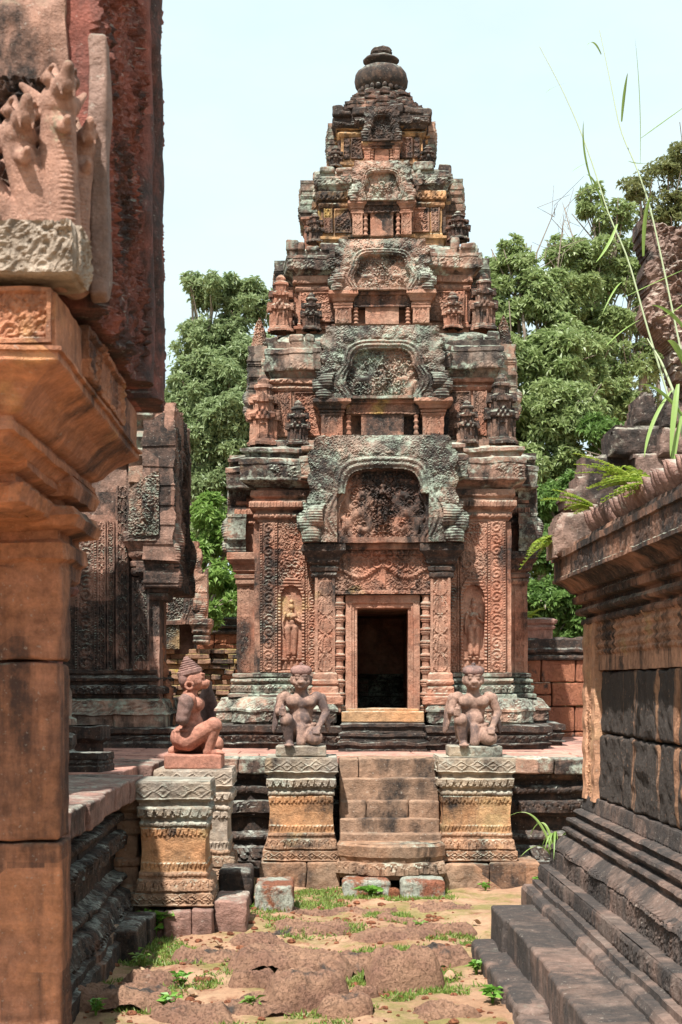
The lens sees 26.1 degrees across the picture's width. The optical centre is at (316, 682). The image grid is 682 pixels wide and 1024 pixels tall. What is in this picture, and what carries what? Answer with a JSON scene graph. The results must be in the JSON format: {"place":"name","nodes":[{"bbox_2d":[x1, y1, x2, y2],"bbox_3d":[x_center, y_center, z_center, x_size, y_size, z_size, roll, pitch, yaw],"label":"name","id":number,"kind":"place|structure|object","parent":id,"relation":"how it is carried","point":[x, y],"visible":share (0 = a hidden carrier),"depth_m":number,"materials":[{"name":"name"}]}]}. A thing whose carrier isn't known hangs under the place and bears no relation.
{"place":"outdoors","nodes":[
{"label":"outdoors","id":0,"kind":"place"},
{"bbox_2d":[63,403,196,748],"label":"shaded tower","id":1,"kind":"structure","parent":0,"point":[137,573],"depth_m":13.97,"materials":[{"name":"black stone"}]},
{"bbox_2d":[199,679,216,721],"bbox_3d":[-1.258,0.290,17.000,0.235,0.662,0.258,0,0,0],"label":"stone stump","id":2,"kind":"object","parent":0,"point":[207,696],"visible":0.46,"depth_m":16.90,"materials":[{"name":"grey stone"}]},
{"bbox_2d":[73,877,681,1023],"bbox_3d":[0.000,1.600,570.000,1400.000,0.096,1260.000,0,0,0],"label":"ground","id":3,"kind":"structure","parent":0,"point":[481,901],"depth_m":8.27,"materials":[{"name":"beige soil"}]},
{"bbox_2d":[0,0,166,1023],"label":"gate building","id":4,"kind":"structure","parent":3,"relation":"on","point":[83,355],"depth_m":3.59,"materials":[{"name":"orange stone"}]},
{"bbox_2d":[89,998,107,1015],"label":"weed","id":5,"kind":"object","parent":3,"relation":"on","point":[97,1006],"visible":1,"depth_m":7.02,"materials":[{"name":"green plant"}]},
{"bbox_2d":[110,924,118,943],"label":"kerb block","id":6,"kind":"structure","parent":3,"relation":"on","point":[116,926],"depth_m":8.44,"materials":[{"name":"stone"}]},
{"bbox_2d":[77,981,175,1012],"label":"laterite slab","id":7,"kind":"structure","parent":3,"relation":"on","point":[142,996],"depth_m":7.18,"materials":[{"name":"brown stone"}]},
{"bbox_2d":[114,916,146,962],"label":"kerb block","id":8,"kind":"structure","parent":3,"relation":"on","point":[131,933],"depth_m":8.51,"materials":[{"name":"black stone"}]},
{"bbox_2d":[128,952,149,966],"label":"weed","id":9,"kind":"object","parent":3,"relation":"on","point":[140,957],"visible":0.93,"depth_m":8.29,"materials":[{"name":"green plant"}]},
{"bbox_2d":[127,911,155,946],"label":"kerb block","id":10,"kind":"structure","parent":3,"relation":"on","point":[149,917],"depth_m":9.14,"materials":[{"name":"black stone"}]},
{"bbox_2d":[121,968,177,985],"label":"laterite slab","id":11,"kind":"structure","parent":3,"relation":"on","point":[148,976],"depth_m":7.73,"materials":[{"name":"brown stone"}]},
{"bbox_2d":[135,908,174,937],"bbox_3d":[-1.022,1.547,9.412,0.255,0.214,0.270,0,0,44],"label":"weed","id":12,"kind":"object","parent":3,"relation":"on","point":[159,917],"visible":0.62,"depth_m":9.38,"materials":[{"name":"green plant"}]},
{"bbox_2d":[156,992,182,1004],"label":"weed","id":13,"kind":"object","parent":3,"relation":"on","point":[165,995],"visible":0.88,"depth_m":7.18,"materials":[{"name":"green plant"}]},
{"bbox_2d":[137,906,214,938],"bbox_3d":[-0.910,1.576,9.661,0.513,0.262,0.592,0,0,0],"label":"foundation course","id":14,"kind":"object","parent":3,"relation":"on","point":[184,921],"visible":0.38,"depth_m":9.38,"materials":[{"name":"stone"}]},
{"bbox_2d":[133,776,218,906],"bbox_3d":[-0.920,1.038,9.727,0.538,0.812,0.550,0,0,0],"label":"pedestal","id":15,"kind":"object","parent":14,"relation":"on","point":[174,813],"visible":1,"depth_m":9.50,"materials":[{"name":"stone"}]},
{"bbox_2d":[168,970,193,985],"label":"weed","id":16,"kind":"object","parent":3,"relation":"on","point":[182,973],"visible":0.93,"depth_m":7.69,"materials":[{"name":"green plant"}]},
{"bbox_2d":[184,987,197,995],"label":"dry leaf","id":17,"kind":"object","parent":3,"relation":"on","point":[192,991],"visible":1,"depth_m":7.48,"materials":[{"name":"beige plant"}]},
{"bbox_2d":[149,999,233,1023],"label":"laterite slab","id":18,"kind":"structure","parent":3,"relation":"on","point":[178,1011],"depth_m":6.97,"materials":[{"name":"brown stone"}]},
{"bbox_2d":[166,541,236,717],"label":"ruined gable","id":19,"kind":"structure","parent":3,"relation":"on","point":[189,625],"depth_m":19.92,"materials":[{"name":"red stone"}]},
{"bbox_2d":[171,945,235,964],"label":"laterite slab","id":20,"kind":"structure","parent":3,"relation":"on","point":[209,955],"depth_m":8.44,"materials":[{"name":"brown stone"}]},
{"bbox_2d":[190,489,236,631],"bbox_3d":[-1.431,-0.607,21.994,1.514,4.828,2.743,0,0,0],"label":"shrubby tree","id":21,"kind":"object","parent":3,"relation":"on","point":[207,518],"visible":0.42,"depth_m":21.67,"materials":[{"name":"green plant"}]},
{"bbox_2d":[197,617,236,715],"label":"laterite wall","id":22,"kind":"structure","parent":3,"relation":"on","point":[224,636],"depth_m":21.50,"materials":[{"name":"black stone"}]},
{"bbox_2d":[164,269,273,537],"bbox_3d":[-1.502,-2.883,26.433,2.935,9.374,2.849,0,0,0],"label":"leafy tree","id":23,"kind":"object","parent":3,"relation":"on","point":[206,387],"visible":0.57,"depth_m":26.22,"materials":[{"name":"green plant"}]},
{"bbox_2d":[213,890,249,931],"bbox_3d":[-0.558,1.529,9.740,0.229,0.253,0.492,0,0,0],"label":"fallen block","id":24,"kind":"object","parent":3,"relation":"on","point":[231,911],"depth_m":9.50,"materials":[{"name":"stone"}]},
{"bbox_2d":[218,863,253,904],"bbox_3d":[-0.563,1.449,10.426,0.241,0.312,0.462,0,0,0],"label":"fallen block","id":25,"kind":"object","parent":3,"relation":"on","point":[235,876],"depth_m":10.20,"materials":[{"name":"black stone"}]},
{"bbox_2d":[228,968,273,988],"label":"laterite slab","id":26,"kind":"structure","parent":3,"relation":"on","point":[250,978],"depth_m":7.60,"materials":[{"name":"brown stone"}]},
{"bbox_2d":[239,995,265,1003],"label":"weed","id":27,"kind":"object","parent":3,"relation":"on","point":[249,999],"visible":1,"depth_m":7.10,"materials":[{"name":"green plant"}]},
{"bbox_2d":[228,931,284,945],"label":"laterite slab","id":28,"kind":"structure","parent":3,"relation":"on","point":[243,939],"depth_m":9.07,"materials":[{"name":"brown stone"}]},
{"bbox_2d":[228,991,296,1016],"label":"laterite slab","id":29,"kind":"structure","parent":3,"relation":"on","point":[264,1008],"depth_m":7.07,"materials":[{"name":"brown stone"}]},
{"bbox_2d":[254,877,293,912],"bbox_3d":[-0.296,1.525,10.384,0.283,0.263,0.482,0,0,0],"label":"fallen block","id":30,"kind":"object","parent":3,"relation":"on","point":[274,892],"depth_m":10.15,"materials":[{"name":"grey stone"}]},
{"bbox_2d":[227,942,353,979],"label":"laterite slab","id":31,"kind":"structure","parent":3,"relation":"on","point":[281,956],"depth_m":8.07,"materials":[{"name":"brown stone"}]},
{"bbox_2d":[103,885,485,1023],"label":"turf","id":32,"kind":"structure","parent":3,"relation":"on","point":[328,904],"depth_m":8.82,"materials":[{"name":"green plant"}]},
{"bbox_2d":[354,884,383,894],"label":"weed","id":33,"kind":"object","parent":32,"relation":"on","point":[371,889],"visible":0.91,"depth_m":10.94,"materials":[{"name":"green plant"}]},
{"bbox_2d":[388,887,399,897],"bbox_3d":[0.583,1.581,11.051,0.089,0.094,0.101,0,0,0],"label":"fallen block","id":34,"kind":"object","parent":32,"relation":"on","point":[394,891],"depth_m":11.01,"materials":[{"name":"brown stone"}]},
{"bbox_2d":[412,920,427,924],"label":"weed","id":35,"kind":"object","parent":32,"relation":"on","point":[422,922],"visible":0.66,"depth_m":9.50,"materials":[{"name":"green plant"}]},
{"bbox_2d":[83,890,507,1023],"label":"gravel","id":36,"kind":"structure","parent":3,"relation":"on","point":[292,941],"depth_m":8.78,"materials":[{"name":"brown gravel"}]},
{"bbox_2d":[259,857,339,888],"bbox_3d":[-0.131,1.550,11.796,0.634,0.314,0.625,0,0,0],"label":"foundation course","id":37,"kind":"object","parent":3,"relation":"on","point":[319,875],"visible":0.37,"depth_m":11.49,"materials":[{"name":"stone"}]},
{"bbox_2d":[263,754,338,861],"bbox_3d":[-0.119,0.992,11.835,0.603,0.820,0.644,0,0,0],"label":"pedestal","id":38,"kind":"object","parent":37,"relation":"on","point":[301,792],"visible":1,"depth_m":11.56,"materials":[{"name":"stone"}]},
{"bbox_2d":[272,662,330,756],"bbox_3d":[-0.122,0.212,11.811,0.475,0.754,0.416,0,0,0],"label":"guardian statue","id":39,"kind":"object","parent":38,"relation":"on","point":[300,727],"visible":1,"depth_m":11.76,"materials":[{"name":"stone"}]},
{"bbox_2d":[264,966,348,1015],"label":"laterite slab","id":40,"kind":"structure","parent":3,"relation":"on","point":[299,988],"depth_m":7.13,"materials":[{"name":"brown stone"}]},
{"bbox_2d":[292,907,321,915],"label":"laterite slab","id":41,"kind":"structure","parent":3,"relation":"on","point":[313,912],"depth_m":10.21,"materials":[{"name":"brown stone"}]},
{"bbox_2d":[272,918,351,935],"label":"laterite slab","id":42,"kind":"structure","parent":3,"relation":"on","point":[335,926],"depth_m":9.39,"materials":[{"name":"brown stone"}]},
{"bbox_2d":[62,737,582,1023],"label":"stone platform","id":43,"kind":"structure","parent":3,"relation":"on","point":[386,821],"depth_m":11.66,"materials":[{"name":"brown stone"}]},
{"bbox_2d":[69,687,76,725],"bbox_3d":[-1.981,0.315,11.298,0.254,0.624,0.209,0,0,5],"label":"carved fragment","id":44,"kind":"object","parent":43,"relation":"on","point":[72,721],"visible":0.11,"depth_m":11.34,"materials":[{"name":"stone"}]},
{"bbox_2d":[69,732,76,752],"bbox_3d":[-1.820,0.487,10.193,0.331,0.282,0.285,0,0,-4],"label":"carved fragment","id":45,"kind":"object","parent":43,"relation":"on","point":[72,740],"visible":0.18,"depth_m":10.16,"materials":[{"name":"black stone"}]},
{"bbox_2d":[69,725,109,751],"bbox_3d":[-1.770,0.470,11.193,0.357,0.313,0.311,0,0,2],"label":"carved fragment","id":46,"kind":"object","parent":43,"relation":"on","point":[92,737],"visible":0.58,"depth_m":11.06,"materials":[{"name":"black stone"}]},
{"bbox_2d":[68,751,113,772],"bbox_3d":[-1.623,0.551,10.146,0.385,0.155,0.321,0,0,9],"label":"carved fragment","id":47,"kind":"object","parent":43,"relation":"on","point":[89,761],"visible":0.74,"depth_m":9.99,"materials":[{"name":"black stone"}]},
{"bbox_2d":[153,765,237,879],"bbox_3d":[-0.895,1.038,11.012,0.614,0.814,0.607,0,0,0],"label":"pedestal","id":48,"kind":"object","parent":43,"relation":"on","point":[222,851],"visible":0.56,"depth_m":10.76,"materials":[{"name":"stone"}]},
{"bbox_2d":[164,656,224,768],"bbox_3d":[-0.902,0.220,11.019,0.446,0.836,0.439,0,0,0],"label":"guardian statue","id":49,"kind":"object","parent":48,"relation":"on","point":[197,742],"visible":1,"depth_m":10.88,"materials":[{"name":"red stone"}]},
{"bbox_2d":[527,617,583,736],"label":"laterite wall","id":50,"kind":"structure","parent":43,"relation":"on","point":[552,660],"depth_m":16.50,"materials":[{"name":"orange stone"}]},
{"bbox_2d":[527,607,549,617],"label":"fern","id":51,"kind":"object","parent":50,"relation":"on","point":[530,614],"visible":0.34,"depth_m":16.37,"materials":[{"name":"green plant"}]},
{"bbox_2d":[316,990,373,1018],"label":"laterite slab","id":52,"kind":"structure","parent":3,"relation":"on","point":[358,1003],"depth_m":6.96,"materials":[{"name":"brown stone"}]},
{"bbox_2d":[340,950,371,973],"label":"laterite slab","id":53,"kind":"structure","parent":3,"relation":"on","point":[358,961],"depth_m":8.30,"materials":[{"name":"brown stone"}]},
{"bbox_2d":[317,906,397,916],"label":"laterite slab","id":54,"kind":"structure","parent":3,"relation":"on","point":[337,911],"depth_m":10.24,"materials":[{"name":"brown stone"}]},
{"bbox_2d":[351,985,378,997],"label":"laterite slab","id":55,"kind":"structure","parent":3,"relation":"on","point":[371,991],"depth_m":7.44,"materials":[{"name":"brown stone"}]},
{"bbox_2d":[342,876,390,896],"bbox_3d":[0.380,1.567,11.194,0.373,0.176,0.301,0,0,0],"label":"fallen block","id":56,"kind":"object","parent":3,"relation":"on","point":[350,884],"depth_m":11.06,"materials":[{"name":"grey stone"}]},
{"bbox_2d":[209,592,570,682],"bbox_3d":[2.994,-1.478,36.996,38.603,6.796,3.637,0,0,0],"label":"wood","id":57,"kind":"object","parent":3,"relation":"on","point":[233,615],"depth_m":35.55,"materials":[{"name":"plant"}]},
{"bbox_2d":[349,924,435,942],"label":"laterite slab","id":58,"kind":"structure","parent":3,"relation":"on","point":[390,933],"depth_m":9.00,"materials":[{"name":"brown stone"}]},
{"bbox_2d":[376,912,415,924],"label":"laterite slab","id":59,"kind":"structure","parent":3,"relation":"on","point":[387,915],"depth_m":9.81,"materials":[{"name":"brown stone"}]},
{"bbox_2d":[363,943,444,993],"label":"laterite slab","id":60,"kind":"structure","parent":3,"relation":"on","point":[391,967],"depth_m":7.65,"materials":[{"name":"brown stone"}]},
{"bbox_2d":[400,875,444,897],"bbox_3d":[0.805,1.566,11.169,0.344,0.185,0.312,0,0,0],"label":"fallen block","id":61,"kind":"object","parent":3,"relation":"on","point":[421,885],"depth_m":11.02,"materials":[{"name":"grey stone"}]},
{"bbox_2d":[406,920,476,936],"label":"laterite slab","id":62,"kind":"structure","parent":3,"relation":"on","point":[465,927],"depth_m":9.38,"materials":[{"name":"brown stone"}]},
{"bbox_2d":[409,900,473,912],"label":"laterite slab","id":63,"kind":"structure","parent":3,"relation":"on","point":[428,906],"depth_m":10.38,"materials":[{"name":"brown stone"}]},
{"bbox_2d":[419,942,472,967],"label":"laterite slab","id":64,"kind":"structure","parent":3,"relation":"on","point":[454,955],"depth_m":8.43,"materials":[{"name":"brown stone"}]},
{"bbox_2d":[412,999,481,1021],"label":"laterite slab","id":65,"kind":"structure","parent":3,"relation":"on","point":[431,1010],"depth_m":6.96,"materials":[{"name":"brown stone"}]},
{"bbox_2d":[444,970,455,978],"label":"dry leaf","id":66,"kind":"object","parent":3,"relation":"on","point":[448,973],"visible":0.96,"depth_m":7.96,"materials":[{"name":"beige plant"}]},
{"bbox_2d":[463,959,481,974],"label":"weed","id":67,"kind":"object","parent":3,"relation":"on","point":[475,964],"visible":0.92,"depth_m":8.12,"materials":[{"name":"green plant"}]},
{"bbox_2d":[478,882,489,890],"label":"weed","id":68,"kind":"object","parent":3,"relation":"on","point":[484,885],"visible":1,"depth_m":11.32,"materials":[{"name":"green plant"}]},
{"bbox_2d":[442,855,539,889],"bbox_3d":[1.364,1.550,11.775,0.763,0.313,0.664,0,0,0],"label":"foundation course","id":69,"kind":"object","parent":3,"relation":"on","point":[522,870],"visible":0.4,"depth_m":11.46,"materials":[{"name":"stone"}]},
{"bbox_2d":[433,754,517,861],"bbox_3d":[1.254,0.994,11.833,0.646,0.823,0.646,0,0,0],"label":"pedestal","id":70,"kind":"object","parent":69,"relation":"on","point":[475,794],"visible":0.8,"depth_m":11.56,"materials":[{"name":"stone"}]},
{"bbox_2d":[443,662,501,756],"bbox_3d":[1.262,0.212,11.811,0.475,0.753,0.416,0,0,0],"label":"guardian statue","id":71,"kind":"object","parent":70,"relation":"on","point":[471,727],"visible":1,"depth_m":11.76,"materials":[{"name":"stone"}]},
{"bbox_2d":[479,984,504,1003],"bbox_3d":[0.890,1.557,7.306,0.170,0.110,0.168,0,0,0],"label":"weed","id":72,"kind":"object","parent":3,"relation":"on","point":[489,989],"visible":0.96,"depth_m":7.30,"materials":[{"name":"green plant"}]},
{"bbox_2d":[482,176,613,682],"bbox_3d":[3.371,-3.232,23.381,2.972,10.071,3.198,0,0,27],"label":"broadleaf tree","id":73,"kind":"object","parent":3,"relation":"on","point":[557,402],"visible":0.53,"depth_m":22.70,"materials":[{"name":"green plant"}]},
{"bbox_2d":[527,410,624,636],"bbox_3d":[3.641,-1.135,21.066,2.440,5.881,2.988,0,0,0],"label":"shrubby tree","id":74,"kind":"object","parent":3,"relation":"on","point":[557,599],"visible":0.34,"depth_m":20.31,"materials":[{"name":"green plant"}]},
{"bbox_2d":[471,215,681,1023],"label":"library building","id":75,"kind":"structure","parent":3,"relation":"on","point":[559,947],"depth_m":7.52,"materials":[{"name":"stone"}]},
{"bbox_2d":[519,535,551,568],"bbox_3d":[1.369,-0.794,8.899,0.269,0.200,0.312,0,0,0],"label":"fern","id":76,"kind":"object","parent":75,"relation":"attached to","point":[540,541],"visible":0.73,"depth_m":8.86,"materials":[{"name":"green plant"}]},
{"bbox_2d":[510,812,565,855],"bbox_3d":[1.501,0.989,9.223,0.507,0.345,0.530,0,0,-34],"label":"grass tuft","id":77,"kind":"object","parent":75,"relation":"on","point":[553,837],"visible":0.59,"depth_m":9.27,"materials":[{"name":"green plant"}]},
{"bbox_2d":[541,489,592,513],"bbox_3d":[1.521,-1.038,8.461,0.436,0.154,0.362,0,0,20],"label":"fern","id":78,"kind":"object","parent":75,"relation":"on","point":[584,504],"visible":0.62,"depth_m":8.35,"materials":[{"name":"green plant"}]},
{"bbox_2d":[540,48,667,393],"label":"tall grass","id":79,"kind":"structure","parent":75,"relation":"on","point":[609,242],"depth_m":7.31,"materials":[{"name":"green plant"}]},
{"bbox_2d":[573,453,644,490],"bbox_3d":[1.622,-1.115,7.778,0.515,0.205,0.443,0,0,13],"label":"fern","id":80,"kind":"object","parent":75,"relation":"on","point":[626,472],"visible":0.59,"depth_m":7.70,"materials":[{"name":"green plant"}]},
{"bbox_2d":[600,474,642,501],"bbox_3d":[1.511,-0.925,6.975,0.368,0.144,0.356,0,0,-23],"label":"fern","id":81,"kind":"object","parent":75,"relation":"on","point":[630,479],"visible":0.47,"depth_m":6.94,"materials":[{"name":"green plant"}]},
{"bbox_2d":[597,466,649,485],"bbox_3d":[1.706,-1.085,8.024,0.317,0.183,0.291,0,0,-18],"label":"leafy plant","id":82,"kind":"object","parent":75,"relation":"on","point":[644,474],"visible":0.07,"depth_m":8.02,"materials":[{"name":"green plant"}]},
{"bbox_2d":[588,30,681,349],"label":"tall grass","id":83,"kind":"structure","parent":75,"relation":"on","point":[622,112],"depth_m":7.51,"materials":[{"name":"green plant"}]},
{"bbox_2d":[617,195,681,458],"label":"tall grass","id":84,"kind":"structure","parent":75,"relation":"on","point":[675,411],"depth_m":6.96,"materials":[{"name":"green plant"}]},
{"bbox_2d":[538,180,663,455],"bbox_3d":[4.903,-3.347,24.429,2.430,10.301,2.410,0,0,0],"label":"broadleaf tree","id":85,"kind":"object","parent":3,"relation":"on","point":[590,287],"visible":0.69,"depth_m":24.65,"materials":[{"name":"green plant"}]},
{"bbox_2d":[616,122,681,408],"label":"pale tree","id":86,"kind":"object","parent":3,"relation":"on","point":[670,165],"visible":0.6,"depth_m":30.82,"materials":[{"name":"green plant"}]},
{"bbox_2d":[214,45,565,751],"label":"temple tower","id":87,"kind":"structure","parent":0,"point":[382,528],"depth_m":13.91,"materials":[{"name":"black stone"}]},
{"bbox_2d":[161,0,681,573],"label":"sky","id":88,"kind":"structure","parent":0,"point":[251,88],"materials":[{"name":"white"}]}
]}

